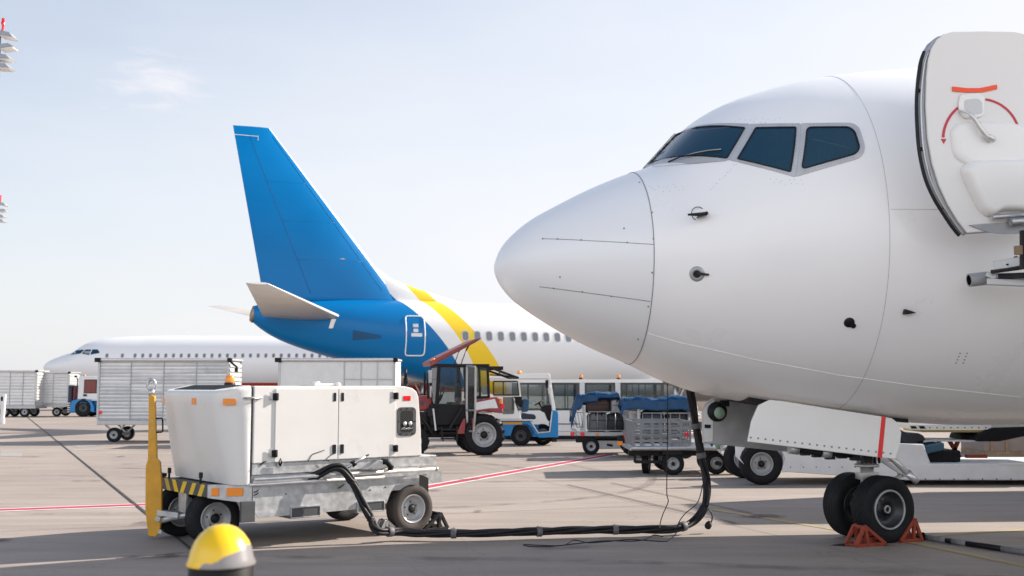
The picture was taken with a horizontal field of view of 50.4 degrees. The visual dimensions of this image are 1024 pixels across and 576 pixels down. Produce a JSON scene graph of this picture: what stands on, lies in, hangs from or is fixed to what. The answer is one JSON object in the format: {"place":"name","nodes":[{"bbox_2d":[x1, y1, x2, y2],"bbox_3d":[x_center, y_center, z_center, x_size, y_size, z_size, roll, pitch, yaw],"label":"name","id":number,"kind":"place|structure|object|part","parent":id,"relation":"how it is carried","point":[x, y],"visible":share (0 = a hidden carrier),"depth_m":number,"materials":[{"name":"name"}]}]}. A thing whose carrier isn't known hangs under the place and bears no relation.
{"place":"outdoors","nodes":[
{"label":"outdoors","id":0,"kind":"place"},
{"bbox_2d":[0,392,1023,575],"bbox_3d":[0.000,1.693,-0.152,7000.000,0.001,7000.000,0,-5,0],"label":"ground","id":1,"kind":"structure","parent":0,"point":[327,545],"depth_m":13.60,"materials":[{"name":"concrete"}]},
{"bbox_2d":[0,395,5,423],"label":"marker post","id":2,"kind":"object","parent":1,"relation":"on","point":[2,409],"visible":1,"depth_m":49.23,"materials":[{"name":"white paint"}]},
{"bbox_2d":[0,195,8,222],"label":"floodlight mast","id":3,"kind":"object","parent":1,"relation":"on","point":[3,211],"visible":1,"depth_m":181.53,"materials":[{"name":"metal"}]},
{"bbox_2d":[0,18,18,71],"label":"floodlight mast","id":4,"kind":"object","parent":1,"relation":"on","point":[5,48],"visible":1,"depth_m":93.91,"materials":[{"name":"metal"}]},
{"bbox_2d":[0,370,49,416],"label":"box cart","id":5,"kind":"object","parent":1,"relation":"on","point":[22,391],"visible":0.91,"depth_m":59.75,"materials":[{"name":"metal"}]},
{"bbox_2d":[0,445,104,455],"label":"concrete patch","id":6,"kind":"object","parent":1,"relation":"on","point":[11,452],"visible":1,"depth_m":28.69,"materials":[{"name":"grey concrete"}]},
{"bbox_2d":[43,372,80,415],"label":"box cart","id":7,"kind":"object","parent":1,"relation":"on","point":[56,390],"visible":0.7,"depth_m":60.74,"materials":[{"name":"metal"}]},
{"bbox_2d":[67,374,97,416],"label":"tow tug","id":8,"kind":"object","parent":1,"relation":"on","point":[82,399],"visible":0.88,"depth_m":60.27,"materials":[{"name":"blue paint"}]},
{"bbox_2d":[84,379,96,392],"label":"cab window","id":9,"kind":"structure","parent":8,"relation":"in","point":[90,385],"depth_m":60.28,"materials":[{"name":"brown glass"}]},
{"bbox_2d":[94,358,243,441],"bbox_3d":[-10.504,3.463,33.740,4.344,2.549,1.690,0,-5,0],"label":"box cart","id":10,"kind":"object","parent":1,"relation":"on","point":[122,396],"visible":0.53,"depth_m":33.07,"materials":[{"name":"metal"}]},
{"bbox_2d":[186,524,255,575],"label":"bollard","id":11,"kind":"object","parent":1,"relation":"on","point":[221,550],"visible":1,"depth_m":4.04,"materials":[{"name":"yellow plastic"}]},
{"bbox_2d":[43,336,463,395],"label":"passenger jet","id":12,"kind":"object","parent":1,"relation":"on","point":[258,355],"visible":0.23,"depth_m":77.28,"materials":[{"name":"white metal"}]},
{"bbox_2d":[71,349,83,354],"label":"cockpit window","id":13,"kind":"structure","parent":12,"relation":"in","point":[77,351],"depth_m":77.66,"materials":[{"name":"blue glass"}]},
{"bbox_2d":[82,349,90,354],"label":"cockpit window","id":14,"kind":"structure","parent":12,"relation":"in","point":[87,351],"depth_m":77.41,"materials":[{"name":"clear glass"}]},
{"bbox_2d":[91,349,99,354],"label":"cockpit window","id":15,"kind":"structure","parent":12,"relation":"in","point":[95,351],"depth_m":77.29,"materials":[{"name":"blue glass"}]},
{"bbox_2d":[145,375,442,539],"bbox_3d":[-2.505,1.927,12.586,3.058,1.818,1.835,4,-7,-39],"label":"ground power unit","id":16,"kind":"object","parent":1,"relation":"on","point":[243,453],"visible":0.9,"depth_m":11.95,"materials":[{"name":"white paint"}]},
{"bbox_3d":[-2.249,1.481,11.796,0.831,0.780,0.040,4,-7,-39],"label":"access door","id":17,"kind":"part","parent":16,"relation":"part of","materials":[{"name":"white paint"}]},
{"bbox_3d":[-1.616,1.527,12.306,0.781,0.780,0.040,4,-7,-39],"label":"access door","id":18,"kind":"part","parent":16,"relation":"part of","materials":[{"name":"white paint"}]},
{"bbox_2d":[397,407,415,435],"bbox_3d":[-1.222,1.549,12.632,0.260,0.330,0.024,4,-7,-39],"label":"control window","id":19,"kind":"structure","parent":16,"relation":"in","point":[406,416],"depth_m":12.63,"materials":[{"name":"grey paint"}]},
{"bbox_2d":[308,390,710,538],"bbox_3d":[0.057,1.913,12.220,4.651,1.727,0.322,1,-5,-11],"label":"power cable","id":20,"kind":"object","parent":16,"relation":"attached to","point":[454,533],"visible":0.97,"depth_m":12.11,"materials":[{"name":"rubber"}]},
{"bbox_2d":[704,509,712,528],"bbox_3d":[2.274,2.677,12.611,0.082,0.240,0.081,5,-7,-44],"label":"cable plug","id":21,"kind":"object","parent":20,"relation":"hanging from","point":[708,525],"visible":1,"depth_m":12.59,"materials":[{"name":"black plastic"}]},
{"bbox_2d":[0,454,614,511],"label":"road marking","id":22,"kind":"object","parent":1,"relation":"on","point":[462,480],"depth_m":19.39,"materials":[{"name":"red paint"}]},
{"bbox_2d":[275,358,401,385],"bbox_3d":[-5.062,3.330,32.045,3.540,2.509,1.690,0,-5,0],"label":"box cart","id":23,"kind":"object","parent":1,"relation":"on","point":[356,371],"visible":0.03,"depth_m":31.39,"materials":[{"name":"metal"}]},
{"bbox_2d":[374,518,394,534],"bbox_3d":[-1.437,2.741,12.499,0.295,0.184,0.133,4,-7,-39],"label":"wheel chock","id":24,"kind":"object","parent":1,"relation":"on","point":[382,523],"visible":0.45,"depth_m":12.45,"materials":[{"name":"metal"}]},
{"bbox_2d":[0,456,778,556],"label":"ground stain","id":25,"kind":"object","parent":1,"relation":"on","point":[758,515],"visible":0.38,"depth_m":14.20,"materials":[{"name":"grey"}]},
{"bbox_2d":[29,418,750,549],"bbox_3d":[-10.568,4.888,35.484,8.084,0.001,68.344,2,-6,-25],"label":"slab joint","id":26,"kind":"object","parent":1,"relation":"on","point":[177,537],"visible":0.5,"depth_m":16.68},
{"bbox_2d":[423,511,448,529],"bbox_3d":[-0.940,2.762,12.902,0.364,0.215,0.173,4,-7,-39],"label":"wheel chock","id":27,"kind":"object","parent":1,"relation":"on","point":[437,517],"visible":0.76,"depth_m":12.87,"materials":[{"name":"black metal"}]},
{"bbox_2d":[403,338,518,454],"bbox_3d":[-1.494,2.723,27.340,3.230,2.912,1.845,1,-5,-13],"label":"farm tractor","id":28,"kind":"object","parent":1,"relation":"on","point":[466,425],"visible":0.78,"depth_m":26.86,"materials":[{"name":"black metal"}]},
{"bbox_3d":[-1.009,2.710,26.729,0.052,1.648,0.472,3,-6,-33],"label":"cab door","id":29,"kind":"part","parent":28,"relation":"part of","materials":[{"name":"metal"}]},
{"bbox_3d":[-0.338,2.161,27.766,0.811,0.312,1.110,1,-5,-13],"label":"rear window","id":30,"kind":"part","parent":28,"relation":"part of","materials":[{"name":"black plastic"}]},
{"bbox_2d":[209,125,722,410],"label":"passenger jet","id":31,"kind":"object","parent":1,"relation":"on","point":[325,286],"visible":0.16,"depth_m":44.07,"materials":[{"name":"metal"}]},
{"bbox_2d":[405,315,425,355],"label":"service door","id":32,"kind":"structure","parent":31,"relation":"in","point":[414,325],"depth_m":43.93,"materials":[{"name":"white paint"}]},
{"bbox_2d":[462,330,468,340],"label":"cabin window","id":33,"kind":"structure","parent":31,"relation":"in","point":[465,334],"depth_m":44.47,"materials":[{"name":"grey glass"}]},
{"bbox_2d":[474,331,480,340],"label":"cabin window","id":34,"kind":"structure","parent":31,"relation":"in","point":[477,334],"depth_m":44.64,"materials":[{"name":"grey glass"}]},
{"bbox_2d":[486,331,492,341],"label":"cabin window","id":35,"kind":"structure","parent":31,"relation":"in","point":[489,337],"depth_m":44.80,"materials":[{"name":"grey glass"}]},
{"bbox_2d":[497,331,504,341],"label":"cabin window","id":36,"kind":"structure","parent":31,"relation":"in","point":[500,334],"depth_m":44.95,"materials":[{"name":"grey glass"}]},
{"bbox_2d":[509,331,515,341],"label":"cabin window","id":37,"kind":"structure","parent":31,"relation":"in","point":[512,335],"depth_m":45.13,"materials":[{"name":"grey glass"}]},
{"bbox_2d":[520,331,526,341],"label":"cabin window","id":38,"kind":"structure","parent":31,"relation":"in","point":[523,334],"depth_m":45.31,"materials":[{"name":"grey glass"}]},
{"bbox_2d":[532,332,538,341],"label":"cabin window","id":39,"kind":"structure","parent":31,"relation":"in","point":[535,338],"depth_m":45.48,"materials":[{"name":"grey glass"}]},
{"bbox_2d":[543,332,549,341],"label":"cabin window","id":40,"kind":"structure","parent":31,"relation":"in","point":[546,337],"depth_m":45.67,"materials":[{"name":"grey glass"}]},
{"bbox_2d":[554,332,560,342],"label":"cabin window","id":41,"kind":"structure","parent":31,"relation":"in","point":[557,337],"depth_m":45.86,"materials":[{"name":"grey glass"}]},
{"bbox_2d":[565,335,571,342],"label":"cabin window","id":42,"kind":"structure","parent":31,"relation":"in","point":[568,339],"depth_m":46.02,"materials":[{"name":"grey glass"}]},
{"bbox_2d":[0,406,1018,575],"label":"slab joint worn","id":43,"kind":"object","parent":1,"relation":"on","point":[600,507],"visible":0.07,"depth_m":14.95,"materials":[{"name":"grey concrete"}]},
{"bbox_2d":[486,371,557,445],"bbox_3d":[0.292,3.485,31.690,2.052,2.139,1.590,0,-5,0],"label":"tow tractor","id":44,"kind":"object","parent":1,"relation":"on","point":[522,429],"visible":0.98,"depth_m":31.07,"materials":[{"name":"blue paint"}]},
{"bbox_3d":[-0.168,2.865,31.093,0.764,0.420,0.035,0,-5,0],"label":"cab window","id":45,"kind":"part","parent":44,"relation":"part of","materials":[{"name":"clear glass"}]},
{"bbox_2d":[512,375,664,438],"bbox_3d":[2.731,3.901,35.744,5.476,2.055,1.941,0,-5,0],"label":"minibus","id":46,"kind":"object","parent":1,"relation":"on","point":[580,384],"visible":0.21,"depth_m":34.85,"materials":[{"name":"white paint"}]},
{"bbox_2d":[512,381,663,409],"bbox_3d":[2.433,3.545,35.776,4.879,0.937,1.860,0,-5,0],"label":"window frame","id":47,"kind":"structure","parent":46,"relation":"in","point":[514,385],"depth_m":34.88,"materials":[{"name":"grey paint"}]},
{"bbox_2d":[569,405,640,454],"bbox_3d":[2.381,3.570,27.536,1.853,1.225,1.230,0,-5,3],"label":"baggage cart","id":48,"kind":"object","parent":1,"relation":"on","point":[587,439],"visible":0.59,"depth_m":26.99,"materials":[{"name":"metal"}]},
{"bbox_2d":[569,391,620,427],"bbox_3d":[2.130,3.081,27.509,1.364,0.946,1.096,0,-5,3],"label":"tarpaulin","id":49,"kind":"object","parent":48,"relation":"hanging from","point":[581,399],"visible":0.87,"depth_m":27.06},
{"bbox_2d":[586,412,607,431],"bbox_3d":[2.140,3.351,27.290,0.507,0.503,0.529,0,-5,-5],"label":"travel bag","id":50,"kind":"object","parent":48,"relation":"on","point":[593,421],"visible":0.95,"depth_m":27.07,"materials":[{"name":"black plastic"}]},
{"bbox_2d":[583,399,609,412],"bbox_3d":[2.108,2.957,27.309,0.680,0.374,0.484,0,-5,4],"label":"duffel bag","id":51,"kind":"object","parent":50,"relation":"on","point":[601,405],"visible":0.85,"depth_m":27.10,"materials":[{"name":"brown fabric"}]},
{"bbox_2d":[607,412,623,431],"bbox_3d":[2.598,3.356,27.289,0.475,0.492,0.537,0,-5,3],"label":"travel bag","id":52,"kind":"object","parent":48,"relation":"on","point":[619,422],"visible":0.7,"depth_m":27.05,"materials":[{"name":"black plastic"}]},
{"bbox_2d":[609,398,619,413],"bbox_3d":[2.644,2.965,27.280,0.363,0.397,0.430,1,-5,-8],"label":"travel bag","id":53,"kind":"object","parent":52,"relation":"on","point":[613,403],"visible":0.61,"depth_m":27.10,"materials":[{"name":"grey fabric"}]},
{"bbox_2d":[523,484,702,546],"bbox_3d":[1.272,2.465,11.778,2.414,0.530,0.547,3,-6,-28],"label":"thin cord","id":54,"kind":"object","parent":1,"relation":"on","point":[620,540],"visible":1,"depth_m":11.67,"materials":[{"name":"rubber"}]},
{"bbox_2d":[617,409,699,457],"bbox_3d":[3.497,3.454,26.245,1.950,1.225,1.230,0,-5,3],"label":"baggage cart","id":55,"kind":"object","parent":1,"relation":"on","point":[621,439],"visible":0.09,"depth_m":25.71,"materials":[{"name":"metal"}]},
{"bbox_2d":[623,409,640,423],"bbox_3d":[2.868,2.963,25.978,0.349,0.562,0.486,1,-5,-12],"label":"travel bag","id":56,"kind":"object","parent":55,"relation":"on","point":[631,411],"visible":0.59,"depth_m":25.77,"materials":[{"name":"grey plastic"}]},
{"bbox_2d":[640,410,664,433],"bbox_3d":[3.367,3.192,26.036,0.569,0.600,0.527,0,-5,0],"label":"suitcase","id":57,"kind":"object","parent":55,"relation":"on","point":[654,416],"visible":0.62,"depth_m":25.82,"materials":[{"name":"black plastic"}]},
{"bbox_2d":[618,394,689,415],"bbox_3d":[3.461,2.862,26.216,1.763,0.592,1.197,0,-5,3],"label":"tarpaulin","id":58,"kind":"object","parent":55,"relation":"on","point":[676,402],"visible":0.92,"depth_m":25.70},
{"bbox_2d":[664,409,687,433],"bbox_3d":[3.929,3.184,26.010,0.527,0.610,0.535,0,-5,-2],"label":"suitcase","id":59,"kind":"object","parent":55,"relation":"on","point":[682,416],"visible":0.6,"depth_m":25.80,"materials":[{"name":"black plastic"}]},
{"bbox_2d":[647,409,682,411],"bbox_3d":[3.673,2.872,26.105,0.972,0.184,0.573,0,-5,0],"label":"travel bag","id":60,"kind":"object","parent":59,"relation":"on","point":[665,410],"visible":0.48,"depth_m":25.87,"materials":[{"name":"black fabric"}]},
{"bbox_2d":[622,419,730,474],"bbox_3d":[3.377,3.126,21.527,2.234,1.033,1.558,0,-5,0],"label":"cage trailer","id":61,"kind":"object","parent":1,"relation":"on","point":[679,446],"visible":0.81,"depth_m":20.94,"materials":[{"name":"metal"}]},
{"bbox_2d":[494,31,1023,542],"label":"passenger jet","id":62,"kind":"object","parent":1,"relation":"on","point":[786,267],"visible":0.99,"depth_m":10.89,"materials":[{"name":"white paint"}]},
{"bbox_2d":[659,383,668,528],"bbox_3d":[1.700,1.879,12.339,0.057,1.619,0.540,-2,-5,19],"label":"hanging cord","id":63,"kind":"object","parent":62,"relation":"hanging from","point":[667,455],"visible":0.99,"depth_m":12.58,"materials":[{"name":"rubber"}]},
{"bbox_2d":[643,123,748,168],"bbox_3d":[1.882,-1.508,11.610,0.584,0.564,1.350,3,-6,-32],"label":"cockpit window","id":64,"kind":"structure","parent":62,"relation":"in","point":[726,137],"depth_m":11.34,"materials":[{"name":"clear glass"}]},
{"bbox_2d":[730,123,799,176],"bbox_3d":[2.567,-1.394,11.018,0.680,0.641,0.335,-2,-5,19],"label":"cockpit window","id":65,"kind":"structure","parent":62,"relation":"in","point":[769,146],"depth_m":10.97,"materials":[{"name":"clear glass"}]},
{"bbox_2d":[701,398,890,461],"bbox_3d":[3.328,1.642,12.534,2.303,0.746,0.178,1,-5,-7],"label":"nose gear door","id":66,"kind":"structure","parent":62,"relation":"in","point":[724,422],"depth_m":12.48,"materials":[{"name":"metal"}]},
{"bbox_2d":[747,400,900,458],"bbox_3d":[3.322,1.503,11.559,1.697,0.631,0.048,1,-5,-7],"label":"nose gear door","id":67,"kind":"structure","parent":62,"relation":"in","point":[773,422],"depth_m":11.54,"materials":[{"name":"white paint"}]},
{"bbox_2d":[796,123,864,175],"bbox_3d":[3.164,-1.389,10.903,0.696,0.605,0.294,0,-5,3],"label":"cockpit window","id":68,"kind":"structure","parent":62,"relation":"in","point":[822,145],"depth_m":10.85,"materials":[{"name":"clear glass"}]},
{"bbox_2d":[915,31,1023,236],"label":"entry door","id":69,"kind":"structure","parent":62,"relation":"in","point":[969,88],"depth_m":10.11,"materials":[{"name":"white metal"}]},
{"bbox_2d":[833,544,892,545],"bbox_3d":[3.730,2.752,11.657,0.675,0.001,0.180,0,-5,0],"label":"oil stain","id":70,"kind":"object","parent":1,"relation":"on","point":[847,545],"visible":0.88,"depth_m":11.61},
{"bbox_2d":[844,523,886,547],"bbox_3d":[3.779,2.641,11.643,0.424,0.230,0.194,2,-6,-23],"label":"wheel chock","id":71,"kind":"object","parent":1,"relation":"on","point":[867,540],"visible":1,"depth_m":11.59,"materials":[{"name":"orange plastic"}]},
{"bbox_2d":[710,509,1023,566],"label":"yellow road marking","id":72,"kind":"object","parent":1,"relation":"on","point":[971,554],"visible":0.83,"depth_m":12.47,"materials":[{"name":"paint"}]},
{"bbox_2d":[717,422,1023,484],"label":"belt loader","id":73,"kind":"object","parent":1,"relation":"on","point":[920,456],"visible":0.59,"depth_m":18.73,"materials":[{"name":"white paint"}]},
{"bbox_2d":[710,444,721,448],"bbox_3d":[3.808,2.703,20.350,0.232,0.618,0.196,0,-5,0],"label":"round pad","id":74,"kind":"object","parent":73,"relation":"hanging from","point":[717,446],"visible":0.25,"depth_m":20.27,"materials":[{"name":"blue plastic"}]},
{"bbox_2d":[897,518,923,542],"bbox_3d":[4.328,2.654,11.970,0.328,0.262,0.203,2,-6,-24],"label":"wheel chock","id":75,"kind":"object","parent":1,"relation":"on","point":[908,535],"visible":0.69,"depth_m":11.89,"materials":[{"name":"orange plastic"}]},
{"bbox_2d":[916,532,1023,554],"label":"chock pole","id":76,"kind":"object","parent":1,"relation":"on","point":[1013,550],"visible":0.84,"depth_m":11.46,"materials":[{"name":"black plastic"}]},
{"bbox_2d":[961,437,1023,454],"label":"board crate","id":77,"kind":"object","parent":1,"relation":"on","point":[1014,446],"visible":0.44,"depth_m":26.76,"materials":[{"name":"brown wood"}]},
{"bbox_2d":[966,230,1023,286],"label":"boarding stairs","id":78,"kind":"structure","parent":1,"relation":"on","point":[996,277],"depth_m":10.10,"materials":[{"name":"metal"}]},
{"bbox_2d":[0,0,1023,370],"label":"sky","id":79,"kind":"structure","parent":0,"point":[433,131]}
]}

